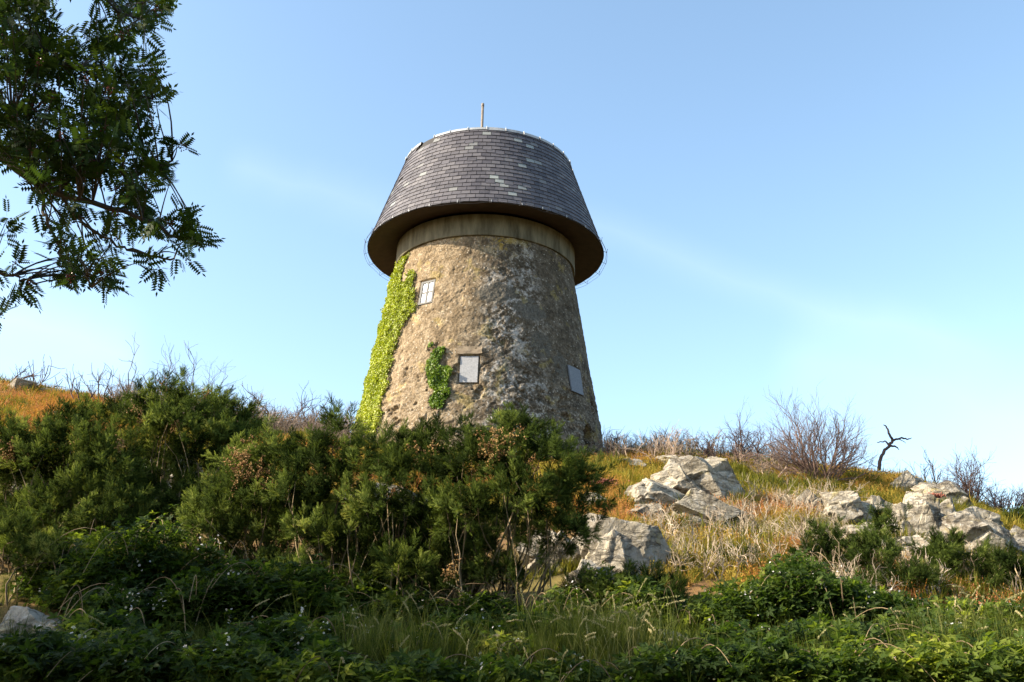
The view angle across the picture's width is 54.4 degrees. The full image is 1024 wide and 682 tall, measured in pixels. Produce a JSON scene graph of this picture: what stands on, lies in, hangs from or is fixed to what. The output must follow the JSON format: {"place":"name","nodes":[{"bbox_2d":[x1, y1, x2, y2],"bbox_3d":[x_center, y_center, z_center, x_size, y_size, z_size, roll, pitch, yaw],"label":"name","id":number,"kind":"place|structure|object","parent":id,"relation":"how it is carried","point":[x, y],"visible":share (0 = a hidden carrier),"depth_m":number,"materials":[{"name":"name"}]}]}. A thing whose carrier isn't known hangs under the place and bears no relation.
{"place":"outdoors","nodes":[
{"label":"outdoors","id":0,"kind":"place"},
{"bbox_2d":[0,392,882,681],"bbox_3d":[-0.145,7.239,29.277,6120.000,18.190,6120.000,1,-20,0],"label":"hillside","id":1,"kind":"structure","parent":0,"point":[560,576],"depth_m":14.96,"materials":[{"name":"soil"}]},
{"bbox_2d":[9,378,37,390],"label":"rock","id":2,"kind":"object","parent":1,"relation":"on","point":[21,382],"visible":0.48,"depth_m":31.43,"materials":[{"name":"stone"}]},
{"bbox_2d":[12,364,43,380],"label":"bare shrub","id":3,"kind":"object","parent":1,"relation":"on","point":[26,376],"visible":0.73,"depth_m":32.60,"materials":[{"name":"brown plant"}]},
{"bbox_2d":[0,606,61,637],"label":"rock","id":4,"kind":"object","parent":1,"relation":"on","point":[34,616],"visible":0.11,"depth_m":10.48,"materials":[{"name":"stone"}]},
{"bbox_2d":[28,361,65,387],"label":"bare shrub","id":5,"kind":"object","parent":1,"relation":"on","point":[35,380],"visible":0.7,"depth_m":32.25,"materials":[{"name":"brown plant"}]},
{"bbox_2d":[0,504,94,605],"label":"gorse bush","id":6,"kind":"object","parent":1,"relation":"on","point":[18,543],"visible":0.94,"depth_m":12.30,"materials":[{"name":"green plant"}]},
{"bbox_2d":[37,354,63,385],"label":"bare shrub","id":7,"kind":"object","parent":1,"relation":"on","point":[42,379],"visible":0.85,"depth_m":32.35,"materials":[{"name":"brown plant"}]},
{"bbox_2d":[62,364,97,400],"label":"bare shrub","id":8,"kind":"object","parent":1,"relation":"on","point":[71,389],"visible":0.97,"depth_m":30.57,"materials":[{"name":"brown plant"}]},
{"bbox_2d":[0,393,171,575],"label":"gorse bush","id":9,"kind":"object","parent":1,"relation":"on","point":[82,475],"visible":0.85,"depth_m":14.12,"materials":[{"name":"green plant"}]},
{"bbox_2d":[76,364,117,403],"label":"bare shrub","id":10,"kind":"object","parent":1,"relation":"on","point":[95,378],"visible":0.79,"depth_m":31.15,"materials":[{"name":"brown plant"}]},
{"bbox_2d":[0,0,225,330],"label":"rowan tree","id":11,"kind":"object","parent":1,"relation":"on","point":[111,122],"visible":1,"depth_m":6.22,"materials":[{"name":"green plant"}]},
{"bbox_2d":[88,337,155,401],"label":"bare shrub","id":12,"kind":"object","parent":1,"relation":"on","point":[117,378],"visible":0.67,"depth_m":31.36,"materials":[{"name":"brown plant"}]},
{"bbox_2d":[8,504,247,633],"bbox_3d":[-4.571,2.855,12.235,2.512,1.787,3.429,16,-25,-35],"label":"bramble bush","id":13,"kind":"object","parent":1,"relation":"on","point":[91,578],"visible":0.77,"depth_m":12.03,"materials":[{"name":"green plant"}]},
{"bbox_2d":[0,596,281,681],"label":"bramble bush","id":14,"kind":"object","parent":1,"relation":"on","point":[103,649],"visible":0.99,"depth_m":8.20,"materials":[{"name":"green plant"}]},
{"bbox_2d":[140,336,201,389],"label":"bare shrub","id":15,"kind":"object","parent":1,"relation":"on","point":[169,372],"visible":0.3,"depth_m":32.52,"materials":[{"name":"brown plant"}]},
{"bbox_2d":[147,454,206,487],"bbox_3d":[-7.020,2.944,20.395,1.635,1.433,1.201,9,-21,-20],"label":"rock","id":16,"kind":"object","parent":1,"relation":"on","point":[173,471],"visible":0.01,"depth_m":20.08,"materials":[{"name":"stone"}]},
{"bbox_2d":[96,364,279,556],"bbox_3d":[-5.350,2.168,15.814,2.986,3.242,3.114,11,-22,-25],"label":"gorse bush","id":17,"kind":"object","parent":1,"relation":"on","point":[221,427],"visible":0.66,"depth_m":15.46,"materials":[{"name":"green plant"}]},
{"bbox_2d":[157,359,230,398],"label":"bare shrub","id":18,"kind":"object","parent":1,"relation":"on","point":[171,379],"visible":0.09,"depth_m":32.42,"materials":[{"name":"brown plant"}]},
{"bbox_2d":[154,342,240,396],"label":"bare shrub","id":19,"kind":"object","parent":1,"relation":"on","point":[195,360],"visible":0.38,"depth_m":31.99,"materials":[{"name":"brown plant"}]},
{"bbox_2d":[153,412,333,579],"bbox_3d":[-3.982,2.562,14.225,2.828,2.888,2.962,1,-20,0],"label":"gorse bush","id":20,"kind":"object","parent":1,"relation":"on","point":[226,518],"visible":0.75,"depth_m":13.53,"materials":[{"name":"green plant"}]},
{"bbox_2d":[226,385,269,416],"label":"bare shrub","id":21,"kind":"object","parent":1,"relation":"on","point":[255,399],"visible":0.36,"depth_m":32.12,"materials":[{"name":"brown plant"}]},
{"bbox_2d":[137,549,388,681],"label":"bramble bush","id":22,"kind":"object","parent":1,"relation":"on","point":[314,656],"visible":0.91,"depth_m":10.80,"materials":[{"name":"green plant"}]},
{"bbox_2d":[242,383,315,424],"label":"bare shrub","id":23,"kind":"object","parent":1,"relation":"on","point":[267,413],"visible":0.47,"depth_m":32.25,"materials":[{"name":"brown plant"}]},
{"bbox_2d":[289,381,332,426],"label":"bare shrub","id":24,"kind":"object","parent":1,"relation":"on","point":[312,408],"visible":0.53,"depth_m":32.13,"materials":[{"name":"brown plant"}]},
{"bbox_2d":[249,394,384,591],"bbox_3d":[-2.783,2.379,13.947,2.316,3.179,3.271,1,-20,0],"label":"gorse bush","id":25,"kind":"object","parent":1,"relation":"on","point":[315,522],"visible":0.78,"depth_m":13.20,"materials":[{"name":"green plant"}]},
{"bbox_2d":[315,401,357,417],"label":"bare shrub","id":26,"kind":"object","parent":1,"relation":"on","point":[348,408],"visible":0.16,"depth_m":31.94,"materials":[{"name":"brown plant"}]},
{"bbox_2d":[342,483,426,503],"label":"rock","id":27,"kind":"object","parent":1,"relation":"on","point":[390,492],"visible":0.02,"depth_m":19.81,"materials":[{"name":"stone"}]},
{"bbox_2d":[257,560,526,627],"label":"bramble bush","id":28,"kind":"object","parent":1,"relation":"on","point":[363,591],"visible":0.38,"depth_m":12.03,"materials":[{"name":"green plant"}]},
{"bbox_2d":[320,416,487,602],"bbox_3d":[-1.630,2.566,14.109,2.821,2.945,3.726,1,-20,0],"label":"gorse bush","id":29,"kind":"object","parent":1,"relation":"on","point":[391,463],"visible":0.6,"depth_m":13.14,"materials":[{"name":"green plant"}]},
{"bbox_2d":[103,375,800,474],"bbox_3d":[-2.393,2.786,32.325,25.088,4.610,8.711,1,-20,0],"label":"dry scrub","id":30,"kind":"object","parent":1,"relation":"on","point":[299,422],"visible":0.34,"depth_m":30.20,"materials":[{"name":"brown plant"}]},
{"bbox_2d":[364,103,607,456],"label":"windmill tower","id":31,"kind":"structure","parent":1,"relation":"on","point":[492,231],"depth_m":31.68,"materials":[{"name":"brown stone"}]},
{"bbox_2d":[353,252,416,441],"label":"ivy","id":32,"kind":"object","parent":31,"relation":"attached to","point":[373,388],"visible":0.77,"depth_m":31.79,"materials":[{"name":"green plant"}]},
{"bbox_2d":[418,279,435,305],"bbox_3d":[-2.685,-1.537,31.588,0.548,0.846,0.201,-11,-23,30],"label":"window","id":33,"kind":"structure","parent":31,"relation":"in","point":[427,291],"depth_m":31.57,"materials":[{"name":"grey paint"}]},
{"bbox_2d":[425,342,452,427],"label":"ivy","id":34,"kind":"object","parent":31,"relation":"attached to","point":[434,371],"visible":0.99,"depth_m":29.60,"materials":[{"name":"green plant"}]},
{"bbox_2d":[361,401,618,623],"bbox_3d":[-0.412,2.407,13.484,3.735,3.160,3.524,1,-20,0],"label":"gorse bush","id":35,"kind":"object","parent":1,"relation":"on","point":[510,466],"visible":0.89,"depth_m":12.84,"materials":[{"name":"green plant"}]},
{"bbox_2d":[357,606,630,681],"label":"bramble bush","id":36,"kind":"object","parent":1,"relation":"on","point":[400,666],"visible":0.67,"depth_m":8.31,"materials":[{"name":"green plant"}]},
{"bbox_2d":[0,565,1023,681],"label":"long grass","id":37,"kind":"structure","parent":1,"relation":"on","point":[558,641],"depth_m":9.24,"materials":[{"name":"green plant"}]},
{"bbox_2d":[0,370,1023,610],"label":"dry grass","id":38,"kind":"structure","parent":1,"relation":"on","point":[621,505],"depth_m":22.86,"materials":[{"name":"beige plant"}]},
{"bbox_2d":[517,530,578,574],"bbox_3d":[0.578,3.553,16.209,1.056,0.956,0.844,1,-20,0],"label":"rock","id":39,"kind":"object","parent":1,"relation":"on","point":[531,564],"visible":0.31,"depth_m":15.93,"materials":[{"name":"stone"}]},
{"bbox_2d":[570,536,581,566],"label":"rock","id":40,"kind":"object","parent":1,"relation":"on","point":[578,551],"visible":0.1,"depth_m":15.95,"materials":[{"name":"stone"}]},
{"bbox_2d":[565,559,613,588],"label":"rock","id":41,"kind":"object","parent":1,"relation":"on","point":[592,563],"visible":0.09,"depth_m":14.88,"materials":[{"name":"stone"}]},
{"bbox_2d":[585,492,606,504],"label":"rock","id":42,"kind":"object","parent":1,"relation":"on","point":[595,498],"visible":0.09,"depth_m":21.73,"materials":[{"name":"stone"}]},
{"bbox_2d":[525,560,695,644],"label":"bramble bush","id":43,"kind":"object","parent":1,"relation":"on","point":[632,586],"visible":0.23,"depth_m":11.77,"materials":[{"name":"green plant"}]},
{"bbox_2d":[600,432,628,457],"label":"bare shrub","id":44,"kind":"object","parent":1,"relation":"on","point":[612,444],"visible":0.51,"depth_m":30.63,"materials":[{"name":"brown plant"}]},
{"bbox_2d":[578,513,668,575],"bbox_3d":[1.731,3.369,15.492,1.404,1.460,0.967,-4,-20,14],"label":"rock","id":45,"kind":"object","parent":1,"relation":"on","point":[625,540],"visible":0.47,"depth_m":15.37,"materials":[{"name":"stone"}]},
{"bbox_2d":[557,559,693,613],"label":"gorse bush","id":46,"kind":"object","parent":1,"relation":"on","point":[670,577],"visible":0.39,"depth_m":12.33,"materials":[{"name":"green plant"}]},
{"bbox_2d":[618,458,646,469],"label":"rock","id":47,"kind":"object","parent":1,"relation":"on","point":[630,461],"visible":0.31,"depth_m":27.92,"materials":[{"name":"stone"}]},
{"bbox_2d":[626,503,666,520],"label":"rock","id":48,"kind":"object","parent":1,"relation":"on","point":[642,508],"visible":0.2,"depth_m":20.71,"materials":[{"name":"stone"}]},
{"bbox_2d":[624,478,684,508],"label":"rock","id":49,"kind":"object","parent":1,"relation":"on","point":[650,490],"visible":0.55,"depth_m":21.72,"materials":[{"name":"stone"}]},
{"bbox_2d":[657,455,677,465],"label":"rock","id":50,"kind":"object","parent":1,"relation":"on","point":[668,457],"visible":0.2,"depth_m":28.41,"materials":[{"name":"stone"}]},
{"bbox_2d":[658,629,689,648],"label":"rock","id":51,"kind":"object","parent":1,"relation":"on","point":[672,636],"visible":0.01,"depth_m":10.36,"materials":[{"name":"stone"}]},
{"bbox_2d":[673,433,697,455],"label":"bare shrub","id":52,"kind":"object","parent":1,"relation":"on","point":[687,447],"visible":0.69,"depth_m":29.31,"materials":[{"name":"brown plant"}]},
{"bbox_2d":[650,455,740,499],"bbox_3d":[4.478,3.486,23.881,2.132,1.457,1.776,10,-22,-23],"label":"rock","id":53,"kind":"object","parent":1,"relation":"on","point":[712,475],"visible":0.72,"depth_m":23.31,"materials":[{"name":"stone"}]},
{"bbox_2d":[668,488,744,531],"bbox_3d":[4.020,3.658,20.475,1.687,1.146,1.195,1,-20,0],"label":"rock","id":54,"kind":"object","parent":1,"relation":"on","point":[701,499],"visible":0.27,"depth_m":20.08,"materials":[{"name":"stone"}]},
{"bbox_2d":[692,437,721,458],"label":"bare shrub","id":55,"kind":"object","parent":1,"relation":"on","point":[708,446],"visible":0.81,"depth_m":29.14,"materials":[{"name":"brown plant"}]},
{"bbox_2d":[731,484,744,497],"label":"rock","id":56,"kind":"object","parent":1,"relation":"on","point":[736,487],"visible":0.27,"depth_m":23.36,"materials":[{"name":"stone"}]},
{"bbox_2d":[709,398,798,467],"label":"bare shrub","id":57,"kind":"object","parent":1,"relation":"on","point":[738,435],"visible":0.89,"depth_m":29.36,"materials":[{"name":"brown plant"}]},
{"bbox_2d":[739,456,793,477],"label":"bare shrub","id":58,"kind":"object","parent":1,"relation":"on","point":[758,468],"visible":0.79,"depth_m":27.73,"materials":[{"name":"brown plant"}]},
{"bbox_2d":[593,478,945,497],"bbox_3d":[5.055,4.124,21.640,7.176,2.913,6.942,-12,-23,32],"label":"red stonecrop","id":59,"kind":"object","parent":1,"relation":"on","point":[938,495],"visible":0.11,"depth_m":22.88,"materials":[{"name":"red plant"}]},
{"bbox_2d":[606,612,934,681],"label":"bramble bush","id":60,"kind":"object","parent":1,"relation":"on","point":[845,662],"visible":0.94,"depth_m":8.25,"materials":[{"name":"green plant"}]},
{"bbox_2d":[654,544,904,642],"bbox_3d":[3.287,3.006,12.074,3.124,1.428,2.098,15,-24,-34],"label":"bramble bush","id":61,"kind":"object","parent":1,"relation":"on","point":[804,589],"visible":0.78,"depth_m":11.84,"materials":[{"name":"green plant"}]},
{"bbox_2d":[792,489,821,508],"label":"rock","id":62,"kind":"object","parent":1,"relation":"on","point":[812,498],"visible":0.13,"depth_m":23.25,"materials":[{"name":"stone"}]},
{"bbox_2d":[733,379,900,487],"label":"bare bush","id":63,"kind":"object","parent":1,"relation":"on","point":[804,465],"visible":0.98,"depth_m":27.56,"materials":[{"name":"brown plant"}]},
{"bbox_2d":[781,512,859,567],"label":"gorse bush","id":64,"kind":"object","parent":1,"relation":"on","point":[825,539],"visible":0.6,"depth_m":15.83,"materials":[{"name":"green plant"}]},
{"bbox_2d":[819,491,875,524],"bbox_3d":[7.245,3.792,21.595,1.106,1.127,0.909,19,-27,-41],"label":"rock","id":65,"kind":"object","parent":1,"relation":"on","point":[850,505],"visible":0.66,"depth_m":21.38,"materials":[{"name":"stone"}]},
{"bbox_2d":[825,567,885,598],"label":"gorse bush","id":66,"kind":"object","parent":1,"relation":"on","point":[865,577],"visible":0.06,"depth_m":12.71,"materials":[{"name":"green plant"}]},
{"bbox_2d":[832,525,880,538],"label":"rock","id":67,"kind":"object","parent":1,"relation":"on","point":[851,529],"visible":0.07,"depth_m":19.61,"materials":[{"name":"stone"}]},
{"bbox_2d":[832,523,905,582],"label":"gorse bush","id":68,"kind":"object","parent":1,"relation":"on","point":[864,547],"visible":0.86,"depth_m":15.14,"materials":[{"name":"green plant"}]},
{"bbox_2d":[861,495,891,512],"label":"rock","id":69,"kind":"object","parent":1,"relation":"on","point":[871,499],"visible":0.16,"depth_m":23.29,"materials":[{"name":"stone"}]},
{"bbox_2d":[846,500,913,560],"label":"gorse bush","id":70,"kind":"object","parent":1,"relation":"on","point":[879,519],"visible":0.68,"depth_m":17.37,"materials":[{"name":"green plant"}]},
{"bbox_2d":[877,424,910,470],"bbox_3d":[12.249,3.446,31.876,1.304,1.470,0.491,1,-20,0],"label":"dead tree","id":71,"kind":"object","parent":1,"relation":"on","point":[885,450],"visible":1,"depth_m":31.87,"materials":[{"name":"wood"}]},
{"bbox_2d":[878,534,929,555],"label":"rock","id":72,"kind":"object","parent":1,"relation":"on","point":[907,539],"visible":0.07,"depth_m":18.34,"materials":[{"name":"stone"}]},
{"bbox_2d":[890,470,923,491],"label":"rock","id":73,"kind":"object","parent":1,"relation":"on","point":[907,478],"visible":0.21,"depth_m":27.78,"materials":[{"name":"stone"}]},
{"bbox_2d":[868,547,954,597],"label":"gorse bush","id":74,"kind":"object","parent":1,"relation":"on","point":[918,571],"visible":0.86,"depth_m":14.48,"materials":[{"name":"green plant"}]},
{"bbox_2d":[890,491,940,541],"bbox_3d":[8.200,3.881,20.276,1.012,1.701,0.879,1,-20,0],"label":"rock","id":75,"kind":"object","parent":1,"relation":"on","point":[924,511],"visible":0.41,"depth_m":20.16,"materials":[{"name":"stone"}]},
{"bbox_2d":[904,447,939,481],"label":"bare shrub","id":76,"kind":"object","parent":1,"relation":"on","point":[930,467],"visible":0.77,"depth_m":31.52,"materials":[{"name":"brown plant"}]},
{"bbox_2d":[912,458,943,483],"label":"bare shrub","id":77,"kind":"object","parent":1,"relation":"on","point":[940,475],"visible":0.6,"depth_m":31.43,"materials":[{"name":"brown plant"}]},
{"bbox_2d":[853,590,1023,681],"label":"bramble bush","id":78,"kind":"object","parent":1,"relation":"on","point":[950,657],"visible":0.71,"depth_m":8.44,"materials":[{"name":"green plant"}]},
{"bbox_2d":[910,481,972,507],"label":"rock","id":79,"kind":"object","parent":1,"relation":"on","point":[952,489],"visible":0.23,"depth_m":25.95,"materials":[{"name":"stone"}]},
{"bbox_2d":[939,497,955,514],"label":"rock","id":80,"kind":"object","parent":1,"relation":"on","point":[946,507],"visible":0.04,"depth_m":20.85,"materials":[{"name":"stone"}]},
{"bbox_2d":[901,524,1005,580],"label":"gorse bush","id":81,"kind":"object","parent":1,"relation":"on","point":[940,547],"visible":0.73,"depth_m":16.06,"materials":[{"name":"green plant"}]},
{"bbox_2d":[925,443,1003,502],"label":"bare shrub","id":82,"kind":"object","parent":1,"relation":"on","point":[966,485],"visible":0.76,"depth_m":28.81,"materials":[{"name":"brown plant"}]},
{"bbox_2d":[921,506,1009,552],"bbox_3d":[9.119,4.130,19.910,1.545,1.699,1.189,-12,-23,32],"label":"rock","id":83,"kind":"object","parent":1,"relation":"on","point":[975,523],"visible":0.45,"depth_m":19.65,"materials":[{"name":"stone"}]},
{"bbox_2d":[939,538,1023,600],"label":"gorse bush","id":84,"kind":"object","parent":1,"relation":"on","point":[1008,567],"visible":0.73,"depth_m":15.62,"materials":[{"name":"green plant"}]},
{"bbox_2d":[975,506,1003,526],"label":"rock","id":85,"kind":"object","parent":1,"relation":"on","point":[990,516],"visible":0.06,"depth_m":23.34,"materials":[{"name":"stone"}]},
{"bbox_2d":[958,477,1023,514],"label":"bare shrub","id":86,"kind":"object","parent":1,"relation":"on","point":[995,501],"visible":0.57,"depth_m":28.86,"materials":[{"name":"brown plant"}]},
{"bbox_2d":[1000,502,1023,526],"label":"gorse bush","id":87,"kind":"object","parent":1,"relation":"on","point":[1016,511],"visible":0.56,"depth_m":24.40,"materials":[{"name":"green plant"}]},
{"bbox_2d":[1004,525,1023,552],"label":"rock","id":88,"kind":"object","parent":1,"relation":"on","point":[1017,536],"visible":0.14,"depth_m":20.05,"materials":[{"name":"stone"}]},
{"bbox_2d":[0,0,1023,511],"label":"sky","id":89,"kind":"structure","parent":0,"point":[788,197],"materials":[{"name":"blue"}]},
{"bbox_2d":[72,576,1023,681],"bbox_3d":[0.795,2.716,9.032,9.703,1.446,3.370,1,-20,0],"label":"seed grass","id":90,"kind":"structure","parent":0,"point":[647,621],"depth_m":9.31,"materials":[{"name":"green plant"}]}
]}

